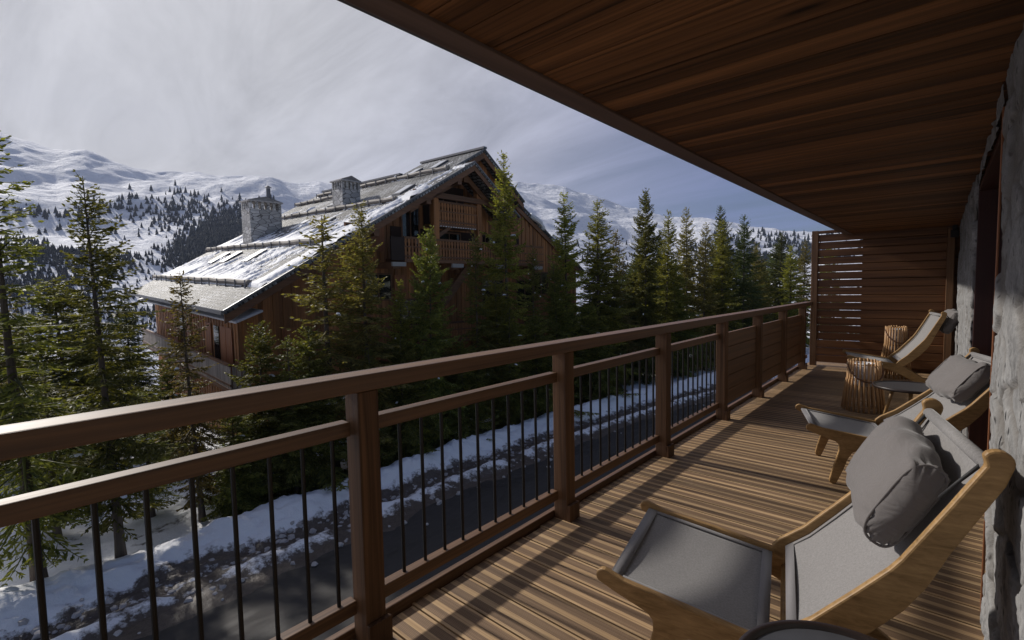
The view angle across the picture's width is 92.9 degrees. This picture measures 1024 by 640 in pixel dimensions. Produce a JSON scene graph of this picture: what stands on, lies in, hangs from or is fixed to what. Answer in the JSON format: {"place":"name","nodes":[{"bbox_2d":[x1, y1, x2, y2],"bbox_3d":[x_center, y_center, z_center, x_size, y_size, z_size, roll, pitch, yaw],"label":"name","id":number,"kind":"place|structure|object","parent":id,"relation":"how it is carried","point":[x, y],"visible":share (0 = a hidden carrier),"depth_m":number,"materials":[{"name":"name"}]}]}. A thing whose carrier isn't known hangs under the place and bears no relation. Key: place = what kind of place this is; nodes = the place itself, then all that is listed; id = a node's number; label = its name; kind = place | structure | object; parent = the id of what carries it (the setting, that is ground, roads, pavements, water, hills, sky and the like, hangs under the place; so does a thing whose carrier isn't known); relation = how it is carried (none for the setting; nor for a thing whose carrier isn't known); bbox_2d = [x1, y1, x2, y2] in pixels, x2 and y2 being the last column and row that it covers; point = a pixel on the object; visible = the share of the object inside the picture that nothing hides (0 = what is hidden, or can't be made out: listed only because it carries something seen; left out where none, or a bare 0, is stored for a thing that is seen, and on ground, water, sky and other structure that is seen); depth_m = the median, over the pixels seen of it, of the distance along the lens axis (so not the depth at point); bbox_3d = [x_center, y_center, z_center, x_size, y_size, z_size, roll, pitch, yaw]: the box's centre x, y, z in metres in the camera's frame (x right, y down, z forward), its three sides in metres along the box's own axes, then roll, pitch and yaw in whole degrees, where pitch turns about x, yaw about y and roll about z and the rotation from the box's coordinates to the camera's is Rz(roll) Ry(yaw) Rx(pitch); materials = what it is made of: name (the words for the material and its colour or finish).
{"place":"outdoors","nodes":[
{"label":"outdoors","id":0,"kind":"place"},
{"bbox_2d":[0,0,832,231],"label":"sky","id":1,"kind":"structure","parent":0,"point":[293,91],"materials":[{"name":"grey"}]},
{"bbox_2d":[0,331,845,587],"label":"ground","id":2,"kind":"structure","parent":0,"point":[169,524],"depth_m":13.13,"materials":[{"name":"white snow"}]},
{"bbox_2d":[0,283,52,476],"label":"spruce tree","id":3,"kind":"object","parent":2,"relation":"on","point":[1,364],"visible":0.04,"depth_m":17.87,"materials":[{"name":"green plant"}]},
{"bbox_2d":[0,313,57,393],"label":"spruce tree","id":4,"kind":"object","parent":2,"relation":"on","point":[22,352],"visible":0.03,"depth_m":22.46,"materials":[{"name":"green plant"}]},
{"bbox_2d":[1,366,120,537],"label":"spruce tree","id":5,"kind":"object","parent":2,"relation":"on","point":[58,529],"visible":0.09,"depth_m":12.61,"materials":[{"name":"green plant"}]},
{"bbox_2d":[0,275,157,472],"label":"spruce tree","id":6,"kind":"object","parent":2,"relation":"on","point":[50,306],"visible":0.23,"depth_m":18.12,"materials":[{"name":"green plant"}]},
{"bbox_2d":[57,307,134,404],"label":"spruce tree","id":7,"kind":"object","parent":2,"relation":"on","point":[90,327],"visible":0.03,"depth_m":24.99,"materials":[{"name":"green plant"}]},
{"bbox_2d":[98,297,163,405],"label":"spruce tree","id":8,"kind":"object","parent":2,"relation":"on","point":[147,380],"visible":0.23,"depth_m":23.86,"materials":[{"name":"green plant"}]},
{"bbox_2d":[120,391,191,517],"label":"spruce tree","id":9,"kind":"object","parent":2,"relation":"on","point":[153,499],"visible":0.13,"depth_m":13.98,"materials":[{"name":"green plant"}]},
{"bbox_2d":[127,359,213,466],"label":"spruce tree","id":10,"kind":"object","parent":2,"relation":"on","point":[164,377],"visible":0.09,"depth_m":17.07,"materials":[{"name":"green plant"}]},
{"bbox_2d":[155,270,243,521],"bbox_3d":[-8.748,2.309,13.581,2.175,7.409,2.320,-4,5,-30],"label":"spruce tree","id":11,"kind":"object","parent":2,"relation":"on","point":[194,435],"visible":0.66,"depth_m":13.37,"materials":[{"name":"green plant"}]},
{"bbox_2d":[197,413,289,521],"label":"spruce tree","id":12,"kind":"object","parent":2,"relation":"on","point":[242,475],"visible":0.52,"depth_m":13.93,"materials":[{"name":"green plant"}]},
{"bbox_2d":[206,320,330,510],"bbox_3d":[-7.619,3.180,15.610,3.852,6.488,4.384,-4,6,-41],"label":"spruce tree","id":13,"kind":"object","parent":2,"relation":"on","point":[261,348],"visible":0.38,"depth_m":14.76,"materials":[{"name":"green plant"}]},
{"bbox_2d":[262,335,346,494],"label":"spruce tree","id":14,"kind":"object","parent":2,"relation":"on","point":[292,408],"visible":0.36,"depth_m":14.87,"materials":[{"name":"green plant"}]},
{"bbox_2d":[256,324,381,496],"bbox_3d":[-6.172,3.242,15.686,3.898,6.271,4.073,-2,4,-10],"label":"spruce tree","id":15,"kind":"object","parent":2,"relation":"on","point":[318,482],"visible":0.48,"depth_m":15.19,"materials":[{"name":"green plant"}]},
{"bbox_2d":[280,215,409,470],"bbox_3d":[-5.992,1.088,16.972,4.419,9.430,4.176,2,6,36],"label":"spruce tree","id":16,"kind":"object","parent":2,"relation":"on","point":[326,336],"visible":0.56,"depth_m":16.43,"materials":[{"name":"green plant"}]},
{"bbox_2d":[130,146,583,435],"bbox_3d":[-8.351,-2.340,32.279,18.564,16.012,25.398,2,5,41],"label":"timber chalet","id":17,"kind":"object","parent":2,"relation":"on","point":[240,282],"visible":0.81,"depth_m":25.12,"materials":[{"name":"brown wood"}]},
{"bbox_2d":[213,325,220,359],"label":"window","id":18,"kind":"structure","parent":17,"relation":"in","point":[215,328],"depth_m":21.30,"materials":[{"name":"grey glass"}]},
{"bbox_2d":[344,222,370,238],"bbox_3d":[-7.319,-4.237,23.103,0.060,0.712,1.360,2,5,44],"label":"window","id":19,"kind":"structure","parent":17,"relation":"in","point":[345,223],"depth_m":22.72,"materials":[{"name":"grey glass"}]},
{"bbox_2d":[365,273,392,300],"bbox_3d":[-6.579,-1.628,23.999,0.060,1.362,1.560,2,5,44],"label":"window","id":20,"kind":"structure","parent":17,"relation":"in","point":[388,286],"depth_m":24.26,"materials":[{"name":"black glass"}]},
{"bbox_2d":[395,298,422,332],"bbox_3d":[-5.342,-0.086,25.369,0.060,2.062,1.660,2,5,44],"label":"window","id":21,"kind":"structure","parent":17,"relation":"in","point":[410,299],"depth_m":25.27,"materials":[{"name":"black glass"}]},
{"bbox_2d":[400,208,420,253],"bbox_3d":[-5.257,-4.716,25.251,0.060,2.512,1.160,2,5,44],"label":"window","id":22,"kind":"structure","parent":17,"relation":"in","point":[411,220],"depth_m":25.28,"materials":[{"name":"black glass"}]},
{"bbox_2d":[429,199,457,224],"bbox_3d":[-3.766,-6.120,26.758,0.060,1.662,1.960,2,5,44],"label":"window","id":23,"kind":"structure","parent":17,"relation":"in","point":[441,199],"depth_m":26.73,"materials":[{"name":"black glass"}]},
{"bbox_2d":[439,231,460,259],"bbox_3d":[-3.486,-4.095,27.143,0.060,1.562,1.660,2,5,44],"label":"window","id":24,"kind":"structure","parent":17,"relation":"in","point":[447,233],"depth_m":27.24,"materials":[{"name":"black glass"}]},
{"bbox_2d":[482,234,493,260],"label":"window","id":25,"kind":"structure","parent":17,"relation":"in","point":[485,239],"depth_m":29.12,"materials":[{"name":"black glass"}]},
{"bbox_2d":[481,279,503,309],"bbox_3d":[-1.160,-1.549,29.704,0.060,1.862,1.860,2,5,44],"label":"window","id":26,"kind":"structure","parent":17,"relation":"in","point":[502,281],"depth_m":29.50,"materials":[{"name":"black glass"}]},
{"bbox_2d":[516,279,532,307],"bbox_3d":[0.838,-1.722,31.799,0.060,1.862,1.660,2,5,44],"label":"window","id":27,"kind":"structure","parent":17,"relation":"in","point":[523,290],"depth_m":31.71,"materials":[{"name":"black glass"}]},
{"bbox_2d":[533,272,548,294],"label":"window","id":28,"kind":"structure","parent":17,"relation":"in","point":[543,276],"depth_m":33.11,"materials":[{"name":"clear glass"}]},
{"bbox_2d":[313,200,407,474],"bbox_3d":[-5.390,0.779,17.367,4.218,10.134,3.701,-2,3,8],"label":"spruce tree","id":29,"kind":"object","parent":2,"relation":"on","point":[357,338],"visible":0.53,"depth_m":17.47,"materials":[{"name":"green plant"}]},
{"bbox_2d":[339,346,397,471],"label":"spruce tree","id":30,"kind":"object","parent":2,"relation":"on","point":[369,359],"visible":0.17,"depth_m":16.71,"materials":[{"name":"green plant"}]},
{"bbox_2d":[0,355,808,639],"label":"snow bank","id":31,"kind":"structure","parent":2,"relation":"on","point":[125,579],"depth_m":11.94,"materials":[{"name":"white snow"}]},
{"bbox_2d":[0,130,125,586],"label":"spruce tree","id":32,"kind":"object","parent":31,"relation":"on","point":[25,478],"visible":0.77,"depth_m":10.20,"materials":[{"name":"green plant"}]},
{"bbox_2d":[34,169,194,558],"bbox_3d":[-9.297,1.421,11.486,3.078,9.489,3.023,-3,4,-6],"label":"spruce tree","id":33,"kind":"object","parent":31,"relation":"on","point":[111,451],"visible":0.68,"depth_m":10.96,"materials":[{"name":"green plant"}]},
{"bbox_2d":[3,384,713,639],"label":"snow clods","id":34,"kind":"object","parent":31,"relation":"on","point":[35,632],"visible":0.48,"depth_m":12.11,"materials":[{"name":"white snow"}]},
{"bbox_2d":[380,279,437,450],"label":"spruce tree","id":35,"kind":"object","parent":2,"relation":"on","point":[398,326],"visible":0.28,"depth_m":18.38,"materials":[{"name":"green plant"}]},
{"bbox_2d":[379,338,458,467],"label":"spruce tree","id":36,"kind":"object","parent":2,"relation":"on","point":[410,447],"visible":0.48,"depth_m":17.61,"materials":[{"name":"green plant"}]},
{"bbox_2d":[384,224,469,449],"bbox_3d":[-3.570,1.346,18.821,3.661,9.994,3.531,3,5,44],"label":"spruce tree","id":37,"kind":"object","parent":2,"relation":"on","point":[432,345],"visible":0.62,"depth_m":18.69,"materials":[{"name":"green plant"}]},
{"bbox_2d":[428,303,469,440],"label":"spruce tree","id":38,"kind":"object","parent":2,"relation":"on","point":[445,353],"visible":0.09,"depth_m":20.25,"materials":[{"name":"green plant"}]},
{"bbox_2d":[441,338,503,442],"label":"spruce tree","id":39,"kind":"object","parent":2,"relation":"on","point":[468,425],"visible":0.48,"depth_m":19.99,"materials":[{"name":"green plant"}]},
{"bbox_2d":[456,230,504,430],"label":"spruce tree","id":40,"kind":"object","parent":2,"relation":"on","point":[476,338],"visible":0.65,"depth_m":20.82,"materials":[{"name":"green plant"}]},
{"bbox_2d":[470,277,529,429],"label":"spruce tree","id":41,"kind":"object","parent":2,"relation":"on","point":[494,318],"visible":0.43,"depth_m":21.83,"materials":[{"name":"green plant"}]},
{"bbox_2d":[465,150,539,424],"bbox_3d":[-0.827,-1.194,22.640,3.640,13.136,3.969,2,6,35],"label":"spruce tree","id":42,"kind":"object","parent":2,"relation":"on","point":[508,261],"visible":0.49,"depth_m":22.41,"materials":[{"name":"green plant"}]},
{"bbox_2d":[483,305,544,424],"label":"spruce tree","id":43,"kind":"object","parent":2,"relation":"on","point":[509,372],"visible":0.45,"depth_m":21.69,"materials":[{"name":"green plant"}]},
{"bbox_2d":[516,245,557,390],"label":"spruce tree","id":44,"kind":"object","parent":2,"relation":"on","point":[533,280],"visible":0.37,"depth_m":24.69,"materials":[{"name":"green plant"}]},
{"bbox_2d":[513,314,598,422],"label":"spruce tree","id":45,"kind":"object","parent":2,"relation":"on","point":[546,362],"visible":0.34,"depth_m":22.98,"materials":[{"name":"green plant"}]},
{"bbox_2d":[539,263,589,404],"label":"spruce tree","id":46,"kind":"object","parent":2,"relation":"on","point":[553,290],"visible":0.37,"depth_m":25.58,"materials":[{"name":"green plant"}]},
{"bbox_2d":[538,192,600,399],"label":"spruce tree","id":47,"kind":"object","parent":2,"relation":"on","point":[568,266],"visible":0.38,"depth_m":26.29,"materials":[{"name":"green plant"}]},
{"bbox_2d":[572,273,630,390],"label":"spruce tree","id":48,"kind":"object","parent":2,"relation":"on","point":[614,352],"visible":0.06,"depth_m":28.78,"materials":[{"name":"green plant"}]},
{"bbox_2d":[578,248,636,375],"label":"spruce tree","id":49,"kind":"object","parent":2,"relation":"on","point":[603,283],"depth_m":31.32,"materials":[{"name":"green plant"}]},
{"bbox_2d":[570,306,645,405],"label":"spruce tree","id":50,"kind":"object","parent":2,"relation":"on","point":[588,354],"visible":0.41,"depth_m":26.08,"materials":[{"name":"green plant"}]},
{"bbox_2d":[575,199,643,393],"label":"spruce tree","id":51,"kind":"object","parent":2,"relation":"on","point":[616,312],"visible":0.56,"depth_m":27.72,"materials":[{"name":"green plant"}]},
{"bbox_2d":[601,263,628,353],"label":"spruce tree","id":52,"kind":"object","parent":2,"relation":"on","point":[620,280],"visible":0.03,"depth_m":38.00,"materials":[{"name":"green plant"}]},
{"bbox_2d":[602,280,638,391],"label":"spruce tree","id":53,"kind":"object","parent":2,"relation":"on","point":[614,303],"visible":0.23,"depth_m":29.23,"materials":[{"name":"green plant"}]},
{"bbox_2d":[601,229,642,385],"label":"spruce tree","id":54,"kind":"object","parent":2,"relation":"on","point":[621,296],"visible":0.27,"depth_m":30.03,"materials":[{"name":"green plant"}]},
{"bbox_2d":[622,258,636,309],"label":"spruce tree","id":55,"kind":"object","parent":2,"relation":"on","point":[629,269],"visible":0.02,"depth_m":45.77,"materials":[{"name":"green plant"}]},
{"bbox_2d":[618,265,660,385],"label":"spruce tree","id":56,"kind":"object","parent":2,"relation":"on","point":[630,302],"visible":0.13,"depth_m":32.68,"materials":[{"name":"green plant"}]},
{"bbox_2d":[620,188,671,384],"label":"spruce tree","id":57,"kind":"object","parent":2,"relation":"on","point":[642,261],"visible":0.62,"depth_m":31.79,"materials":[{"name":"green plant"}]},
{"bbox_2d":[625,231,673,361],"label":"spruce tree","id":58,"kind":"object","parent":2,"relation":"on","point":[654,295],"visible":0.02,"depth_m":35.91,"materials":[{"name":"green plant"}]},
{"bbox_2d":[649,229,676,353],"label":"spruce tree","id":59,"kind":"object","parent":2,"relation":"on","point":[658,242],"visible":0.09,"depth_m":39.56,"materials":[{"name":"green plant"}]},
{"bbox_2d":[643,210,686,374],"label":"spruce tree","id":60,"kind":"object","parent":2,"relation":"on","point":[665,261],"visible":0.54,"depth_m":33.27,"materials":[{"name":"green plant"}]},
{"bbox_2d":[656,262,713,377],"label":"spruce tree","id":61,"kind":"object","parent":2,"relation":"on","point":[685,335],"visible":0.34,"depth_m":33.91,"materials":[{"name":"green plant"}]},
{"bbox_2d":[665,207,704,372],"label":"spruce tree","id":62,"kind":"object","parent":2,"relation":"on","point":[685,271],"visible":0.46,"depth_m":35.24,"materials":[{"name":"green plant"}]},
{"bbox_2d":[672,257,699,317],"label":"spruce tree","id":63,"kind":"object","parent":2,"relation":"on","point":[691,278],"visible":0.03,"depth_m":50.19,"materials":[{"name":"green plant"}]},
{"bbox_2d":[685,222,723,371],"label":"spruce tree","id":64,"kind":"object","parent":2,"relation":"on","point":[706,294],"visible":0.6,"depth_m":35.50,"materials":[{"name":"green plant"}]},
{"bbox_2d":[690,275,735,361],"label":"spruce tree","id":65,"kind":"object","parent":2,"relation":"on","point":[724,295],"visible":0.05,"depth_m":37.51,"materials":[{"name":"green plant"}]},
{"bbox_2d":[695,245,731,328],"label":"spruce tree","id":66,"kind":"object","parent":2,"relation":"on","point":[712,268],"visible":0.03,"depth_m":45.36,"materials":[{"name":"green plant"}]},
{"bbox_2d":[699,207,749,330],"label":"spruce tree","id":67,"kind":"object","parent":2,"relation":"on","point":[729,247],"visible":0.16,"depth_m":39.26,"materials":[{"name":"green plant"}]},
{"bbox_2d":[705,219,744,366],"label":"spruce tree","id":68,"kind":"object","parent":2,"relation":"on","point":[721,273],"visible":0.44,"depth_m":36.80,"materials":[{"name":"green plant"}]},
{"bbox_2d":[729,249,750,307],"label":"spruce tree","id":69,"kind":"object","parent":2,"relation":"on","point":[740,268],"visible":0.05,"depth_m":52.17,"materials":[{"name":"green plant"}]},
{"bbox_2d":[724,216,769,328],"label":"spruce tree","id":70,"kind":"object","parent":2,"relation":"on","point":[746,258],"visible":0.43,"depth_m":39.34,"materials":[{"name":"green plant"}]},
{"bbox_2d":[733,271,777,327],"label":"spruce tree","id":71,"kind":"object","parent":2,"relation":"on","point":[763,306],"visible":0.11,"depth_m":40.82,"materials":[{"name":"green plant"}]},
{"bbox_2d":[739,262,776,320],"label":"spruce tree","id":72,"kind":"object","parent":2,"relation":"on","point":[765,280],"visible":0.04,"depth_m":45.15,"materials":[{"name":"green plant"}]},
{"bbox_2d":[750,242,778,320],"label":"spruce tree","id":73,"kind":"object","parent":2,"relation":"on","point":[758,262],"visible":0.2,"depth_m":42.53,"materials":[{"name":"green plant"}]},
{"bbox_2d":[763,244,794,315],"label":"spruce tree","id":74,"kind":"object","parent":2,"relation":"on","point":[770,261],"visible":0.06,"depth_m":53.92,"materials":[{"name":"green plant"}]},
{"bbox_2d":[762,232,796,319],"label":"spruce tree","id":75,"kind":"object","parent":2,"relation":"on","point":[780,253],"visible":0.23,"depth_m":46.48,"materials":[{"name":"green plant"}]},
{"bbox_2d":[773,245,810,344],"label":"spruce tree","id":76,"kind":"object","parent":2,"relation":"on","point":[786,286],"visible":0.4,"depth_m":42.33,"materials":[{"name":"green plant"}]},
{"bbox_2d":[792,241,817,346],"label":"spruce tree","id":77,"kind":"object","parent":2,"relation":"on","point":[805,282],"visible":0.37,"depth_m":47.56,"materials":[{"name":"green plant"}]},
{"bbox_2d":[809,249,859,340],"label":"spruce tree","id":78,"kind":"object","parent":2,"relation":"on","point":[829,287],"visible":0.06,"depth_m":48.70,"materials":[{"name":"green plant"}]},
{"bbox_2d":[0,132,862,403],"bbox_3d":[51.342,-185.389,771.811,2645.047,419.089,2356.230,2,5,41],"label":"mountains","id":79,"kind":"structure","parent":0,"point":[49,172],"depth_m":794.27,"materials":[{"name":"white snow"}]},
{"bbox_2d":[0,181,862,340],"bbox_3d":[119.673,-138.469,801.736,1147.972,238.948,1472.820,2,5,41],"label":"distant forest","id":80,"kind":"object","parent":79,"relation":"on","point":[218,230],"visible":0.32,"depth_m":566.00,"materials":[{"name":"green plant"}]},
{"bbox_2d":[135,390,751,639],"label":"road","id":81,"kind":"structure","parent":0,"point":[221,622],"depth_m":11.96,"materials":[{"name":"grey asphalt"}]},
{"bbox_2d":[400,0,1023,233],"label":"ceiling","id":82,"kind":"structure","parent":0,"point":[858,116],"depth_m":2.00,"materials":[{"name":"brown wood"}]},
{"bbox_2d":[344,0,851,234],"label":"ceiling trim","id":83,"kind":"structure","parent":82,"relation":"attached to","point":[412,19],"depth_m":1.93,"materials":[{"name":"brown wood"}]},
{"bbox_2d":[950,225,958,237],"bbox_3d":[6.732,-1.351,7.404,0.095,0.184,0.100,2,5,41],"label":"wall spotlight","id":84,"kind":"object","parent":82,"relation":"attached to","point":[954,232],"depth_m":7.38,"materials":[{"name":"black metal"}]},
{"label":"balcony slab","id":85,"kind":"structure","parent":0,"visible":0},
{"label":"deck joists","id":86,"kind":"structure","parent":85,"relation":"on","visible":0},
{"bbox_2d":[352,361,985,639],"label":"deck","id":87,"kind":"structure","parent":86,"relation":"on","point":[756,468],"depth_m":2.96,"materials":[{"name":"brown wood"}]},
{"bbox_2d":[0,302,812,639],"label":"balcony railing","id":88,"kind":"object","parent":87,"relation":"on","point":[754,356],"visible":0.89,"depth_m":2.10,"materials":[{"name":"brown wood"}]},
{"bbox_2d":[596,398,1015,639],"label":"sling lounger","id":89,"kind":"object","parent":87,"relation":"on","point":[870,552],"visible":0.98,"depth_m":1.69,"materials":[{"name":"grey fabric"}]},
{"bbox_2d":[739,620,877,639],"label":"side table","id":90,"kind":"object","parent":87,"relation":"on","point":[793,630],"visible":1,"depth_m":1.34,"materials":[{"name":"black metal"}]},
{"bbox_2d":[841,358,885,413],"bbox_3d":[4.127,0.757,5.714,0.439,0.588,0.429,2,5,41],"label":"rod lantern","id":91,"kind":"object","parent":87,"relation":"on","point":[867,374],"visible":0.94,"depth_m":5.61,"materials":[{"name":"wood"}]},
{"bbox_2d":[809,226,959,372],"bbox_3d":[6.211,-0.363,8.228,2.000,2.425,0.160,2,5,41],"label":"privacy screen","id":92,"kind":"object","parent":87,"relation":"on","point":[907,278],"visible":0.83,"depth_m":8.21,"materials":[{"name":"brown wood"}]},
{"bbox_2d":[795,347,990,483],"bbox_3d":[2.918,0.716,3.733,1.225,0.977,0.682,1,4,24],"label":"sling lounger","id":93,"kind":"object","parent":87,"relation":"on","point":[958,386],"visible":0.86,"depth_m":3.60,"materials":[{"name":"grey fabric"}]},
{"bbox_2d":[881,325,911,378],"bbox_3d":[5.989,0.492,7.609,0.444,0.804,0.441,2,5,41],"label":"rod lantern","id":94,"kind":"object","parent":87,"relation":"on","point":[896,338],"visible":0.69,"depth_m":7.52,"materials":[{"name":"wood"}]},
{"bbox_2d":[842,309,957,382],"bbox_3d":[5.611,0.387,7.063,1.306,1.102,0.682,1,4,29],"label":"sling lounger","id":95,"kind":"object","parent":87,"relation":"on","point":[916,344],"visible":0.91,"depth_m":6.82,"materials":[{"name":"grey fabric"}]},
{"bbox_2d":[872,380,929,413],"bbox_3d":[3.993,0.886,4.901,0.600,0.453,0.600,1,4,33],"label":"side table","id":96,"kind":"object","parent":87,"relation":"on","point":[910,388],"visible":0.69,"depth_m":4.93,"materials":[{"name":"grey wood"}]},
{"bbox_2d":[955,175,978,437],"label":"stone wall","id":97,"kind":"structure","parent":87,"relation":"on","point":[966,280],"depth_m":4.52,"materials":[{"name":"grey stone"}]},
{"bbox_2d":[968,107,1004,611],"bbox_3d":[3.068,0.141,2.887,0.454,2.230,2.435,2,5,41],"label":"doorway","id":98,"kind":"structure","parent":87,"relation":"on","point":[988,251],"depth_m":3.83,"materials":[{"name":"brown wood"}]},
{"bbox_2d":[978,84,1004,185],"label":"stone lintel","id":99,"kind":"structure","parent":98,"relation":"on","point":[995,124],"depth_m":2.60,"materials":[{"name":"grey stone"}]},
{"bbox_2d":[980,25,1023,639],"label":"stone pillar","id":100,"kind":"structure","parent":87,"relation":"on","point":[1002,611],"depth_m":1.63,"materials":[{"name":"grey stone"}]},
{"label":"roof slab","id":101,"kind":"structure","parent":0,"visible":0},
{"bbox_2d":[337,0,842,233],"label":"fascia","id":102,"kind":"structure","parent":101,"relation":"attached to","point":[416,35],"depth_m":1.94,"materials":[{"name":"brown wood"}]}
]}

